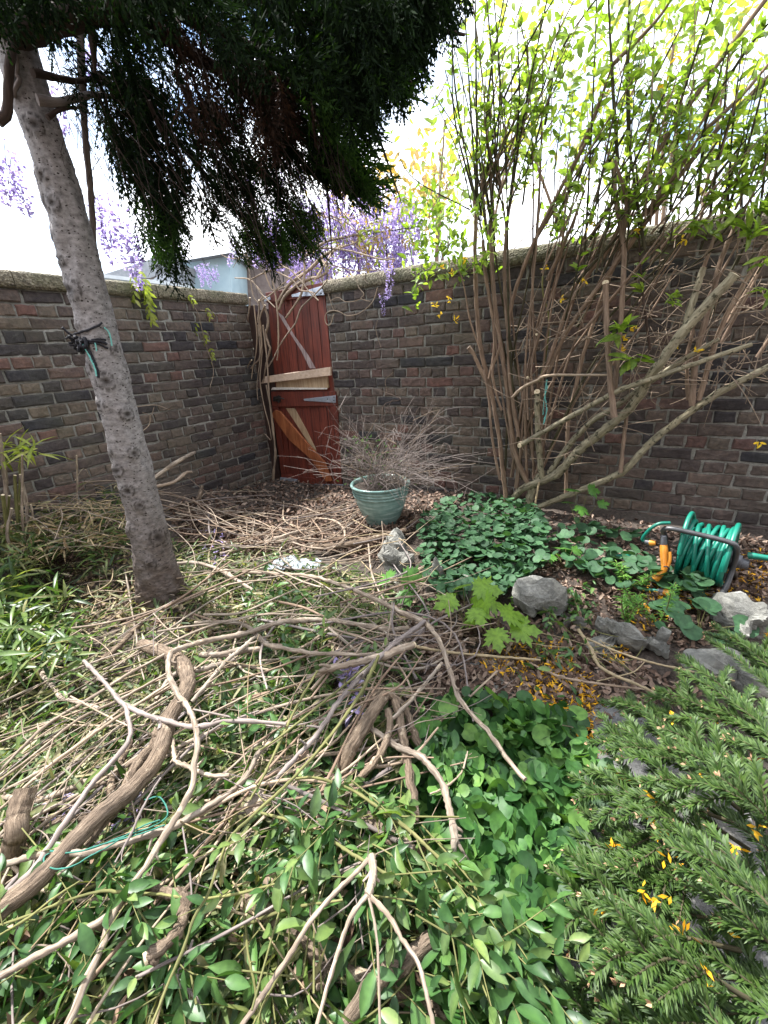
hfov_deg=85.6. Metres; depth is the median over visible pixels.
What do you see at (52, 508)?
twig
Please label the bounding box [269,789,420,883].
leafy cutting
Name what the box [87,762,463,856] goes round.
twig
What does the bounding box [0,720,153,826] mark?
twig
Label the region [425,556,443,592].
rock
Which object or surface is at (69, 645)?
twig
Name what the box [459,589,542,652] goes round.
maple seedling
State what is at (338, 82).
conifer tree
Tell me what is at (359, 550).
twig
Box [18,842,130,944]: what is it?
leafy cutting
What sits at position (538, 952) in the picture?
leafy cutting
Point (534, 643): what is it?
twig
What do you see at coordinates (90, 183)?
hanging stem
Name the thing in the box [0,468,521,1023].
brushwood
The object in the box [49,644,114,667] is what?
twig
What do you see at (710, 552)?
hose reel
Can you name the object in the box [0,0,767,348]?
sky
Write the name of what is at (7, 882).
twig
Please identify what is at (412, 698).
short stick
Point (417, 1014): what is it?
leafy cutting
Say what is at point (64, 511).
twig
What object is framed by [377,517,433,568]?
twig
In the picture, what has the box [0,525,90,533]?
twig
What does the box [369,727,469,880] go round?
curved branch
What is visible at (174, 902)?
leafy cutting
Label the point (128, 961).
twig
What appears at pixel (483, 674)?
leaf litter
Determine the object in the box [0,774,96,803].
branch
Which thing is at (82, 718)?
twig
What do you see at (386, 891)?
leafy cutting
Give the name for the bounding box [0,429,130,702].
bamboo
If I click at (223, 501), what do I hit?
twig
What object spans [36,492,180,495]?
twig
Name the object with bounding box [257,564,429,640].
twig
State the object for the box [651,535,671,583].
spray gun
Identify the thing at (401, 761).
twig
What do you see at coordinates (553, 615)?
leafy cutting
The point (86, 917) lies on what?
leafy cutting
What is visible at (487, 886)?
leafy cutting
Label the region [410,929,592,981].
leafy cutting
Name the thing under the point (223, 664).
branch
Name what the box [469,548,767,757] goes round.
fallen petals
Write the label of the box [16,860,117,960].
leafy cutting
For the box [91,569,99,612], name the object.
twig
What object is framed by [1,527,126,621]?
leafy plant
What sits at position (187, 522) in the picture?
twig
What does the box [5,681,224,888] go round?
vine stem
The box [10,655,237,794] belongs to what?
vine stem
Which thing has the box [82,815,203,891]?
twig
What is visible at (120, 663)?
vine stem
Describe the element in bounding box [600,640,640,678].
twig
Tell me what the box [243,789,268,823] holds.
wood offcut
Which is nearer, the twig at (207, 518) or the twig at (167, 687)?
the twig at (167, 687)
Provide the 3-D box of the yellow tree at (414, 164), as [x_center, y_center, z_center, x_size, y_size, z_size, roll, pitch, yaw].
[0.079,-2.858,5.652,2.368,3.636,1.946,3,22,16]
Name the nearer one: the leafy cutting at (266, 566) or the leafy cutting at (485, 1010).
the leafy cutting at (485, 1010)
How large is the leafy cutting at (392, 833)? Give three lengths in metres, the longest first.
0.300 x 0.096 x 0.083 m
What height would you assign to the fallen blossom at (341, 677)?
0.205 m
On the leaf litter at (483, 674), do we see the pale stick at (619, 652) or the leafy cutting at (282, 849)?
the pale stick at (619, 652)
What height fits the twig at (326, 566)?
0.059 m
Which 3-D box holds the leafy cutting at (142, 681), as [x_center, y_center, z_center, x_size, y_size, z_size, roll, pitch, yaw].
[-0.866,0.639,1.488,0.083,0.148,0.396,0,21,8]
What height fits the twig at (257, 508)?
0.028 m
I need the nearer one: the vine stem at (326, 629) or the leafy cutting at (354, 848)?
the leafy cutting at (354, 848)
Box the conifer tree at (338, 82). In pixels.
[0,0,475,616]
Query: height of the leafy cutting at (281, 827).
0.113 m
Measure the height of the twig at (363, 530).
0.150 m
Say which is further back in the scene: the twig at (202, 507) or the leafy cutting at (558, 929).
the twig at (202, 507)
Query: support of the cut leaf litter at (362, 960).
on the ground
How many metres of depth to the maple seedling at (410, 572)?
2.09 m
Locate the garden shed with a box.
[104,244,247,305]
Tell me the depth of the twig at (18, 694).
1.49 m
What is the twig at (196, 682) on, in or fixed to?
on the cut leaf litter at (20, 742)
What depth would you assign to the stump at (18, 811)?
0.93 m
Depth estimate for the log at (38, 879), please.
0.94 m
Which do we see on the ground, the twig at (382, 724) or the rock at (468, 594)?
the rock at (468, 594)
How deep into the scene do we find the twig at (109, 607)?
2.06 m
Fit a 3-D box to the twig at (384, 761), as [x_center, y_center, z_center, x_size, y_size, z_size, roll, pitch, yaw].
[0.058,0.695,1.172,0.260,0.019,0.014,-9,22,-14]
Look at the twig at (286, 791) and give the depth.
1.04 m
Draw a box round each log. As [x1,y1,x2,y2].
[0,639,195,922]
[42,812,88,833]
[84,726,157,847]
[101,738,133,797]
[240,893,446,1020]
[341,929,432,1023]
[352,807,418,849]
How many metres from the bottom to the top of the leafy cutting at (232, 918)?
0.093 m
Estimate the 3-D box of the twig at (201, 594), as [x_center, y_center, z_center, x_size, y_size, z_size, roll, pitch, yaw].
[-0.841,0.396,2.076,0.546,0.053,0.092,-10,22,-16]
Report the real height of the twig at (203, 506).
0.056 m
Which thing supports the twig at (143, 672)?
on the ground
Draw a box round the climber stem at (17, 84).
[13,54,21,98]
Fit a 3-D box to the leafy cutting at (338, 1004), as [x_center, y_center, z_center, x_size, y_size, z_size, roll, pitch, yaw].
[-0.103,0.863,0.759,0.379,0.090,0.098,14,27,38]
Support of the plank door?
attached to the brick wall at (713, 469)
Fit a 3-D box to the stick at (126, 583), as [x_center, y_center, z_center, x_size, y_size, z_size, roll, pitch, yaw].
[-1.190,0.487,1.946,0.031,0.113,1.190,-17,25,-30]
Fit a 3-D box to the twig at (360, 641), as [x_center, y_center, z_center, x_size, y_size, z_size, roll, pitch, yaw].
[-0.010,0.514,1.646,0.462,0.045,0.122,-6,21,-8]
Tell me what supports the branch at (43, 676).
on the cut leaf litter at (20, 742)
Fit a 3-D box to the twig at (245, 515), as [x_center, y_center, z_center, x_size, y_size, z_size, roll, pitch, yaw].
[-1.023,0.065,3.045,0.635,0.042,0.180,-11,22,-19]
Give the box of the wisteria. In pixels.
[0,43,429,479]
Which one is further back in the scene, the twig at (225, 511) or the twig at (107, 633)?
the twig at (225, 511)
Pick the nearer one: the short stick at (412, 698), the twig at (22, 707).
the short stick at (412, 698)
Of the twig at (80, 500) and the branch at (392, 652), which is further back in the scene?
the twig at (80, 500)
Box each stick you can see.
[0,653,163,770]
[0,673,165,780]
[0,683,168,809]
[0,707,123,793]
[115,777,161,862]
[122,569,144,680]
[157,471,192,487]
[170,738,229,778]
[176,940,202,1023]
[177,560,253,590]
[182,827,207,894]
[194,616,377,656]
[196,485,202,499]
[263,749,308,780]
[287,784,422,865]
[292,517,345,549]
[357,767,392,788]
[392,662,442,719]
[416,645,540,663]
[530,662,646,690]
[577,628,655,694]
[586,638,734,681]
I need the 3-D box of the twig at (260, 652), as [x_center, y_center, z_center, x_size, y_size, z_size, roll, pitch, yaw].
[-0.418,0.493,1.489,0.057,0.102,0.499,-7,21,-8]
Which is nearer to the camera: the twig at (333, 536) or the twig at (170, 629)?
the twig at (170, 629)
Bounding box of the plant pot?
[350,474,409,526]
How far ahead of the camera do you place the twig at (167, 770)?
1.05 m
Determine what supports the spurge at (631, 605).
on the ground
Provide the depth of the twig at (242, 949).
0.76 m
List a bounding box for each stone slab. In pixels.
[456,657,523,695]
[550,805,767,1023]
[590,704,764,885]
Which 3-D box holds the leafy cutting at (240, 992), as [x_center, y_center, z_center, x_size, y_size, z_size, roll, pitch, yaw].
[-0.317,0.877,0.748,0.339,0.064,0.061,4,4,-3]
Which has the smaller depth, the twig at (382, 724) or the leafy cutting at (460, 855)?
the leafy cutting at (460, 855)
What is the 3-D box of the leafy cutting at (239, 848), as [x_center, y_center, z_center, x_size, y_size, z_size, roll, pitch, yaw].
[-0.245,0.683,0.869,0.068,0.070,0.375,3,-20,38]
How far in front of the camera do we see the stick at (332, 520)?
2.73 m
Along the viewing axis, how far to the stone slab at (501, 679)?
1.59 m
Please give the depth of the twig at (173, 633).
1.75 m
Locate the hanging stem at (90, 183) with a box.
[76,33,96,243]
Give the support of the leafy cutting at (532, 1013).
on the violet patch at (428, 808)
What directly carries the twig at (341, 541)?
on the leaf litter at (404, 522)
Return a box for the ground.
[0,380,767,995]
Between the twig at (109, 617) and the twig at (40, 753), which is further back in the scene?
the twig at (109, 617)
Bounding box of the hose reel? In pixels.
[660,511,767,598]
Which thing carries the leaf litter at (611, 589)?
on the ground
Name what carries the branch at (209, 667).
on the log at (38, 879)
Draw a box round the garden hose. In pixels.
[641,521,670,545]
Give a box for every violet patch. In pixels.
[276,774,449,868]
[399,685,614,1023]
[415,490,551,597]
[548,517,714,597]
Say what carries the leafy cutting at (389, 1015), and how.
on the cut leaf litter at (362, 960)
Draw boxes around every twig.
[0,498,75,527]
[0,501,104,528]
[0,504,96,517]
[0,508,97,512]
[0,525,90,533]
[0,629,81,679]
[0,630,102,700]
[0,643,154,703]
[0,648,140,723]
[0,653,249,717]
[0,660,64,696]
[0,677,165,742]
[0,680,176,773]
[0,692,72,734]
[0,692,124,764]
[0,705,119,776]
[0,712,112,736]
[0,717,97,791]
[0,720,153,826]
[0,745,190,838]
[1,730,112,883]
[2,672,266,827]
[3,830,145,885]
[9,508,54,534]
[10,778,58,1023]
[14,788,104,1022]
[19,504,121,508]
[20,600,173,711]
[21,631,112,675]
[22,671,173,753]
[23,656,156,701]
[23,768,128,854]
[27,690,256,838]
[31,503,93,506]
[31,580,134,621]
[34,706,167,841]
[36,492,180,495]
[36,522,128,538]
[40,526,131,549]
[48,493,122,511]
[49,590,123,623]
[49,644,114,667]
[54,507,62,539]
[55,609,164,651]
[59,592,174,621]
[60,510,123,546]
[64,710,274,726]
[65,601,149,644]
[65,705,270,1002]
[67,594,138,624]
[69,599,131,647]
[70,696,334,774]
[71,568,128,614]
[72,859,234,1023]
[77,506,124,524]
[81,571,112,596]
[81,633,115,661]
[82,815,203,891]
[86,804,280,1023]
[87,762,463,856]
[90,684,361,982]
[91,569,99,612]
[97,631,184,657]
[98,628,208,686]
[103,611,185,670]
[109,680,256,727]
[110,617,194,626]
[115,594,239,634]
[117,690,270,780]
[119,501,244,533]
[119,636,278,729]
[120,643,225,712]
[122,556,281,625]
[122,691,371,854]
[124,506,256,520]
[126,564,253,599]
[128,710,258,810]
[130,672,224,752]
[134,614,185,672]
[135,855,378,978]
[141,665,236,703]
[145,891,247,915]
[153,613,217,649]
[154,858,206,1023]
[157,614,256,632]
[158,490,216,552]
[160,494,218,524]
[160,499,234,526]
[162,504,265,527]
[162,910,275,1023]
[163,495,269,508]
[164,513,191,547]
[164,561,230,608]
[164,613,320,645]
[167,524,195,567]
[168,528,242,534]
[168,579,271,607]
[170,525,223,530]
[172,522,308,542]
[176,512,259,534]
[176,569,311,605]
[178,511,254,534]
[180,508,236,526]
[180,518,272,547]
[181,567,235,573]
[185,546,280,558]
[187,477,273,517]
[187,503,223,544]
[188,511,246,527]
[189,612,294,622]
[191,544,268,546]
[192,899,342,947]
[193,708,324,727]
[195,675,379,801]
[195,769,353,818]
[196,512,267,525]
[196,626,349,690]
[197,505,278,535]
[198,672,328,707]
[199,513,289,535]
[199,711,384,855]
[199,778,326,816]
[200,491,274,525]
[200,567,320,645]
[203,589,294,615]
[204,535,343,572]
[208,513,266,548]
[209,644,310,667]
[209,790,314,822]
[210,521,269,535]
[212,692,354,813]
[212,724,397,865]
[213,692,350,870]
[213,849,277,884]
[218,630,347,671]
[219,508,278,513]
[219,532,290,547]
[222,528,301,561]
[222,533,278,543]
[225,512,272,563]
[226,525,265,562]
[228,527,274,544]
[229,704,326,859]
[232,614,354,678]
[236,519,353,543]
[237,498,316,546]
[238,514,355,530]
[238,525,313,545]
[240,518,362,541]
[244,687,425,750]
[246,513,361,543]
[246,524,336,546]
[246,525,370,561]
[247,500,352,520]
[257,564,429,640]
[259,618,280,689]
[260,835,268,958]
[261,558,322,569]
[261,624,388,661]
[262,606,420,660]
[263,506,345,541]
[264,631,405,674]
[270,517,366,542]
[274,559,377,588]
[274,565,423,589]
[277,538,324,540]
[278,519,322,558]
[278,600,355,625]
[279,537,310,566]
[282,501,359,528]
[288,532,383,586]
[289,505,356,518]
[290,508,418,517]
[291,524,384,539]
[291,734,299,784]
[291,756,433,814]
[297,516,366,539]
[299,505,359,515]
[305,533,421,553]
[306,623,382,643]
[309,515,351,545]
[310,515,368,551]
[310,645,372,690]
[310,739,367,801]
[311,632,475,698]
[312,503,356,511]
[312,625,468,693]
[313,527,383,563]
[313,611,473,721]
[314,540,410,597]
[314,655,422,725]
[320,539,405,571]
[320,650,404,792]
[322,524,365,555]
[328,600,451,663]
[328,627,468,670]
[333,628,419,711]
[334,519,390,531]
[334,557,471,604]
[334,693,432,713]
[335,632,437,651]
[336,615,495,636]
[337,561,440,583]
[337,683,435,787]
[344,592,480,665]
[346,534,417,554]
[350,577,381,579]
[350,727,438,768]
[352,518,415,532]
[353,518,420,544]
[353,602,392,679]
[362,589,446,602]
[362,689,403,743]
[368,544,399,618]
[375,582,445,596]
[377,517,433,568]
[377,758,391,764]
[388,755,401,764]
[390,574,446,581]
[391,602,417,679]
[399,609,456,654]
[402,603,472,655]
[430,751,471,794]
[504,641,557,646]
[541,633,588,645]
[563,620,646,638]
[582,647,642,660]
[589,646,619,667]
[596,654,652,687]
[596,661,644,681]
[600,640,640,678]
[603,554,668,595]
[608,654,649,681]
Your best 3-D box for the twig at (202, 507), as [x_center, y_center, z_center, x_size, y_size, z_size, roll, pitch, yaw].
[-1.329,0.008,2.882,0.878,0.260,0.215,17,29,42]
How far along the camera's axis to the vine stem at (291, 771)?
1.15 m
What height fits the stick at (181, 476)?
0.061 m
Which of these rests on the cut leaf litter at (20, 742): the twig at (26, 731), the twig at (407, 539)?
the twig at (26, 731)
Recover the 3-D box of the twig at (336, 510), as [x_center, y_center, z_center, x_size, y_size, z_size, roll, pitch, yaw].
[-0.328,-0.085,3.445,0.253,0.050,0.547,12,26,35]
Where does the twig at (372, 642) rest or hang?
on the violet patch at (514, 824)
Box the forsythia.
[385,0,767,507]
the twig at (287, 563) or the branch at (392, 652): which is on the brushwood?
the branch at (392, 652)
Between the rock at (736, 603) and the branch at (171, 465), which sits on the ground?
the rock at (736, 603)
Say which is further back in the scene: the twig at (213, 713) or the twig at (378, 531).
the twig at (378, 531)
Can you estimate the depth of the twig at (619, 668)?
1.58 m
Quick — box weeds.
[375,579,597,711]
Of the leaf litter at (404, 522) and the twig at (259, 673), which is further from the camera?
the leaf litter at (404, 522)
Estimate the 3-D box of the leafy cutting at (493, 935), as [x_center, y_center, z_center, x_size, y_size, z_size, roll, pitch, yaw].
[0.043,0.724,0.825,0.399,0.089,0.132,-9,-1,25]
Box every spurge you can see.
[608,560,658,590]
[613,585,647,623]
[633,582,679,621]
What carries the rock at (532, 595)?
on the ground
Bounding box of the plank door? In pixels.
[261,283,343,485]
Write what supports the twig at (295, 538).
on the branch at (268, 540)
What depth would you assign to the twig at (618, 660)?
1.61 m
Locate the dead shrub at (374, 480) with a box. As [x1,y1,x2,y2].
[284,385,494,508]
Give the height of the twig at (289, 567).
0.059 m
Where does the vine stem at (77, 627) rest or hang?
on the cut leaf litter at (20, 742)
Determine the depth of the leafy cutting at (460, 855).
0.90 m
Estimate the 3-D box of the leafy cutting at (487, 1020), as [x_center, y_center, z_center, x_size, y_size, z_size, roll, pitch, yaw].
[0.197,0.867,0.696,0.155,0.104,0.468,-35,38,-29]
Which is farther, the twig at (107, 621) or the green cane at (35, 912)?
the twig at (107, 621)
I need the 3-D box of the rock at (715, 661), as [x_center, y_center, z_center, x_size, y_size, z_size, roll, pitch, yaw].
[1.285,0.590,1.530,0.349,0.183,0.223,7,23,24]
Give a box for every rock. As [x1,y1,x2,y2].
[377,545,414,584]
[381,527,408,552]
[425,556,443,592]
[446,574,467,600]
[460,590,497,609]
[512,575,567,617]
[563,616,586,629]
[584,616,647,653]
[645,627,670,658]
[680,647,767,700]
[710,591,767,639]
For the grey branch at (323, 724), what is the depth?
1.18 m
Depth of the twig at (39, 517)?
2.48 m
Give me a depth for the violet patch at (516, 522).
2.37 m
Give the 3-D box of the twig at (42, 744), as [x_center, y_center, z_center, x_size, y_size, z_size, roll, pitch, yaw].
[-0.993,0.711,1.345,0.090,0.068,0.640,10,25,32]
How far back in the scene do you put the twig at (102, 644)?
1.73 m
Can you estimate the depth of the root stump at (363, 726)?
1.13 m
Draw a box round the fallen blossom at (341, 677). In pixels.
[44,529,364,901]
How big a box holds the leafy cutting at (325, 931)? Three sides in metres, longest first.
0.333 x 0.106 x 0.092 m
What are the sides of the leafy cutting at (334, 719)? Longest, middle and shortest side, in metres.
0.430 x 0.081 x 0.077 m
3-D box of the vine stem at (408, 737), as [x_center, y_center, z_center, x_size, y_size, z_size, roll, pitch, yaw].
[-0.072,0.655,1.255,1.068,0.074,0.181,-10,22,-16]
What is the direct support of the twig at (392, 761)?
on the violet patch at (514, 824)
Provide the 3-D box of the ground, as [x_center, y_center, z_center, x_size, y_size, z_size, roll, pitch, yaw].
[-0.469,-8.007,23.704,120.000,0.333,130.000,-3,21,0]
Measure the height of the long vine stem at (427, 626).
0.190 m
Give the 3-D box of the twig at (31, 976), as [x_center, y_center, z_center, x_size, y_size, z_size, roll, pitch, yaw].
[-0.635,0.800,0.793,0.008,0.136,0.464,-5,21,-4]
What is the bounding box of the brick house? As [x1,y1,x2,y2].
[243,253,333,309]
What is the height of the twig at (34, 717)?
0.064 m
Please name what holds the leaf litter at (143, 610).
on the ground
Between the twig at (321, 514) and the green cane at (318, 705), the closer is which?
the green cane at (318, 705)
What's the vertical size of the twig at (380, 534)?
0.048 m
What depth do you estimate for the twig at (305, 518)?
3.22 m
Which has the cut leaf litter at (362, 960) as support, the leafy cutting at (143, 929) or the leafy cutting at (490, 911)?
the leafy cutting at (143, 929)
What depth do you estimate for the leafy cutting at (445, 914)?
0.76 m
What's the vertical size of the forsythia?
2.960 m
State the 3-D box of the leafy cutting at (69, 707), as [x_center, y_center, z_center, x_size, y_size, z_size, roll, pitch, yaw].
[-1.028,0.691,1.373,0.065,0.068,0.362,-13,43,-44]
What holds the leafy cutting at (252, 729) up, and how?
on the ground
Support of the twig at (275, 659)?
on the cut leaf litter at (20, 742)
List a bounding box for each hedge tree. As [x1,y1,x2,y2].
[384,0,576,264]
[473,0,767,248]
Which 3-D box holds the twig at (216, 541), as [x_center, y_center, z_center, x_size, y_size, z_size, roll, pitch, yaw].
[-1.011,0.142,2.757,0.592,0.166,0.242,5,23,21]
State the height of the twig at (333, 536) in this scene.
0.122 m
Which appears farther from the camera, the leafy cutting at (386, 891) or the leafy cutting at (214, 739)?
the leafy cutting at (214, 739)
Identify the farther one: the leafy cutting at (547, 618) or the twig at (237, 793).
the leafy cutting at (547, 618)
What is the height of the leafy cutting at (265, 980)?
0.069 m
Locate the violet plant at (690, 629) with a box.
[648,595,759,643]
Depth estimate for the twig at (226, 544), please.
2.67 m
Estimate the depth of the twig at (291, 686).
1.33 m
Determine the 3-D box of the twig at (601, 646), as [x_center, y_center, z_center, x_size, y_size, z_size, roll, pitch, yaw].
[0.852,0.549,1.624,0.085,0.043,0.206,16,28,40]
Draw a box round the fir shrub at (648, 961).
[544,621,767,1023]
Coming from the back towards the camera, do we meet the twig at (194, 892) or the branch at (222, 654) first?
the branch at (222, 654)
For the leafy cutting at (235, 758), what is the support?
on the cut leaf litter at (326, 762)
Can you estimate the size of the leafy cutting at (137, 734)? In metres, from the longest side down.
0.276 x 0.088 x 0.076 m
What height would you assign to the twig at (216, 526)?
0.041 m
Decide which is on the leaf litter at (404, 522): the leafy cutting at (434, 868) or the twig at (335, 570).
the twig at (335, 570)
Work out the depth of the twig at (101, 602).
2.13 m
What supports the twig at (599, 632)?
on the ground
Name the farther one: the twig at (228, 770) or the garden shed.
the garden shed
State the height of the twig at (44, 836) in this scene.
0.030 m
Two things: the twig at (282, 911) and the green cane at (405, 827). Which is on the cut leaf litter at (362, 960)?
the twig at (282, 911)
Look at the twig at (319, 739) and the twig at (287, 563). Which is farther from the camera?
the twig at (287, 563)
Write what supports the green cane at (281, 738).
on the brushwood
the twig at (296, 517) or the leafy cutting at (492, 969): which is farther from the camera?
the twig at (296, 517)
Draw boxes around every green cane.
[0,880,79,935]
[0,883,274,924]
[243,900,260,1023]
[249,670,318,800]
[253,945,300,1023]
[260,665,368,750]
[260,811,459,942]
[295,776,490,896]
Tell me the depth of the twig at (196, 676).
1.39 m
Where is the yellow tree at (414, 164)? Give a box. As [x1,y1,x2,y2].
[306,127,473,278]
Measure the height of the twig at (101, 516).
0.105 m
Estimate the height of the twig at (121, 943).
0.037 m
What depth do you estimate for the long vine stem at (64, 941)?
0.90 m
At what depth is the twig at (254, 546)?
2.66 m
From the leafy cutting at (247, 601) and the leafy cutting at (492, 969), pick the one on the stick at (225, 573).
the leafy cutting at (247, 601)
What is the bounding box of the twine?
[43,796,168,869]
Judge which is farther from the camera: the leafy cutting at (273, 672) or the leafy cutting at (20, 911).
the leafy cutting at (273, 672)
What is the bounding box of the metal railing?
[270,226,415,291]
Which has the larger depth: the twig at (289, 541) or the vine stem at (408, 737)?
the twig at (289, 541)
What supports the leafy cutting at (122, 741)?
on the cut leaf litter at (362, 960)
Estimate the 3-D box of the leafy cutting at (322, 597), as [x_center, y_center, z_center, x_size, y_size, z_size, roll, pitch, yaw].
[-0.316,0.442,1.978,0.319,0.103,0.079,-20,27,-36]
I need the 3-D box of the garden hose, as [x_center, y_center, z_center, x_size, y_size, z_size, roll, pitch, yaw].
[1.284,0.101,1.964,0.105,0.128,0.035,7,24,25]
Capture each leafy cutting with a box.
[0,852,172,996]
[0,853,96,1001]
[0,900,126,943]
[0,948,59,1008]
[0,948,121,1023]
[3,813,154,922]
[6,883,50,921]
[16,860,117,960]
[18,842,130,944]
[21,828,98,993]
[22,962,114,997]
[37,908,64,1021]
[39,860,161,1023]
[46,837,156,1006]
[55,679,87,747]
[58,753,86,838]
[59,936,207,984]
[74,767,133,919]
[89,851,152,939]
[93,954,217,1023]
[105,735,136,791]
[106,857,205,1023]
[111,927,302,1003]
[111,934,224,997]
[114,727,147,764]
[116,646,175,729]
[118,780,210,878]
[121,810,156,926]
[122,981,250,1008]
[143,899,250,1005]
[146,757,238,788]
[148,682,205,741]
[151,826,179,1023]
[155,820,334,932]
[159,818,215,1004]
[159,880,239,920]
[174,817,312,877]
[177,838,215,945]
[189,750,258,769]
[190,696,284,730]
[191,907,265,954]
[197,703,274,768]
[204,694,253,760]
[220,713,309,739]
[225,921,267,1023]
[232,656,351,698]
[235,812,319,872]
[240,587,257,621]
[245,766,313,934]
[245,793,379,916]
[247,651,312,671]
[251,776,364,1010]
[255,854,322,1023]
[257,552,279,586]
[257,583,276,611]
[257,586,291,616]
[257,938,301,1023]
[259,582,335,625]
[259,684,277,751]
[259,831,289,971]
[263,625,319,688]
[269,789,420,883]
[270,584,324,620]
[270,790,311,952]
[271,808,458,849]
[273,844,347,916]
[275,616,299,695]
[277,835,379,866]
[287,565,324,579]
[290,930,375,1023]
[291,842,441,893]
[293,811,335,993]
[294,590,339,617]
[300,761,364,974]
[301,637,388,706]
[309,594,338,698]
[309,964,444,1023]
[310,815,352,993]
[313,948,488,1004]
[314,656,341,741]
[315,900,382,1023]
[315,912,390,929]
[319,860,355,1010]
[329,960,424,1023]
[331,808,371,1012]
[332,864,558,989]
[336,826,402,1023]
[345,833,504,953]
[349,827,517,971]
[351,780,438,946]
[359,811,402,1023]
[365,930,410,1017]
[369,793,416,938]
[371,964,474,1012]
[373,878,514,934]
[376,884,501,942]
[380,779,414,967]
[381,938,512,1023]
[391,906,457,953]
[394,872,528,1023]
[395,882,549,1023]
[405,932,543,1014]
[406,914,628,957]
[407,850,545,963]
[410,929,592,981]
[414,886,481,1023]
[414,909,473,1023]
[415,822,508,1023]
[416,840,484,1023]
[416,914,590,1023]
[419,880,550,1004]
[421,824,554,1023]
[424,844,563,952]
[430,960,511,1013]
[432,833,501,952]
[434,902,525,1023]
[438,951,511,1023]
[447,922,591,1023]
[450,865,522,978]
[455,880,576,1017]
[456,946,505,1023]
[461,891,573,989]
[468,890,550,1023]
[492,947,551,1022]
[509,597,575,637]
[533,643,581,670]
[542,606,558,627]
[567,587,580,628]
[567,589,588,609]
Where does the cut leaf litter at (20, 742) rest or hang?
on the ground
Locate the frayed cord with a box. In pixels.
[542,380,547,423]
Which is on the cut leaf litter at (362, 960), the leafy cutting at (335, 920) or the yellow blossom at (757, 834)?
the leafy cutting at (335, 920)
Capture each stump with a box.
[0,788,36,887]
[335,690,421,821]
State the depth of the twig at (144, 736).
1.29 m
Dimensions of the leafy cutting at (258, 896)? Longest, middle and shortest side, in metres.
0.407 x 0.076 x 0.073 m
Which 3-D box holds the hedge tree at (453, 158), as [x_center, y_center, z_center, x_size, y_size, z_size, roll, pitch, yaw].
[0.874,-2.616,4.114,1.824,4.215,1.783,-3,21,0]
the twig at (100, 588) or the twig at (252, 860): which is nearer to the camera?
the twig at (252, 860)
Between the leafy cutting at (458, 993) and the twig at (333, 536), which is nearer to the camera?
the leafy cutting at (458, 993)
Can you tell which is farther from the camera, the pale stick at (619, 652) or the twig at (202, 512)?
the twig at (202, 512)
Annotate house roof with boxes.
[106,257,179,279]
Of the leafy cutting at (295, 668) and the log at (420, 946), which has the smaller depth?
the log at (420, 946)
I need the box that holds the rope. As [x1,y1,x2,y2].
[61,322,112,377]
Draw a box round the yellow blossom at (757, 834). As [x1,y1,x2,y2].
[594,711,766,986]
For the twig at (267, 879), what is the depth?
0.88 m
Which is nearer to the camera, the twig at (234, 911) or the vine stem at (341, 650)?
the twig at (234, 911)
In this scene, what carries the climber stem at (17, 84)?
attached to the conifer tree at (338, 82)
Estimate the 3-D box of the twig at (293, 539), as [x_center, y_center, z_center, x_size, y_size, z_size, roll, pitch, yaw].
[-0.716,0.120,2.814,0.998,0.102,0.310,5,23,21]
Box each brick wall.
[0,269,271,534]
[322,209,767,530]
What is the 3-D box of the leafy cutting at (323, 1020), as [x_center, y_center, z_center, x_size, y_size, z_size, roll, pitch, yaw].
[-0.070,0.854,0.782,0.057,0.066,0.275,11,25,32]
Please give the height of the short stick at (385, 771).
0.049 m
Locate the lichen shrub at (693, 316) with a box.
[432,0,767,510]
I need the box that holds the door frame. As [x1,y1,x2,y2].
[247,305,281,478]
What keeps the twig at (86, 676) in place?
on the cut leaf litter at (20, 742)
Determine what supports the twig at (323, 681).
on the brushwood
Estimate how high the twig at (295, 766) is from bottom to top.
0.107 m
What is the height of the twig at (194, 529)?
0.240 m
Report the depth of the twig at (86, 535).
2.56 m
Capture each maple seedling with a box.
[376,564,425,606]
[433,576,503,627]
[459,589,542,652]
[541,546,587,571]
[562,484,609,522]
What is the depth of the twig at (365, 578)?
2.20 m
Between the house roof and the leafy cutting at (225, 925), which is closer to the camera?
the leafy cutting at (225, 925)
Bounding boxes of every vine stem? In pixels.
[0,547,233,630]
[0,617,408,1023]
[0,634,287,902]
[0,667,230,834]
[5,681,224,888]
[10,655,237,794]
[32,659,246,809]
[81,575,401,690]
[131,665,382,814]
[144,687,445,761]
[176,670,497,759]
[188,597,355,666]
[222,569,526,781]
[320,617,475,669]
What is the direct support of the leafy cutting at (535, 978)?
on the cut leaf litter at (362, 960)
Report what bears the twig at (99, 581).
on the bamboo
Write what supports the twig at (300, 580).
on the cut leaf litter at (20, 742)
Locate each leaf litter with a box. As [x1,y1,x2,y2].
[0,480,126,572]
[0,521,409,899]
[0,758,477,1023]
[61,515,280,644]
[169,478,474,560]
[174,626,428,807]
[241,518,767,729]
[516,511,767,624]
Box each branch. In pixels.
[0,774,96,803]
[5,729,280,875]
[7,659,285,890]
[25,649,99,710]
[62,618,146,703]
[143,872,196,966]
[151,655,379,1023]
[154,657,235,700]
[155,451,195,478]
[190,636,256,702]
[198,646,260,657]
[220,529,303,555]
[240,853,434,1023]
[268,619,425,787]
[306,642,415,678]
[314,528,406,549]
[325,558,335,575]
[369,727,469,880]

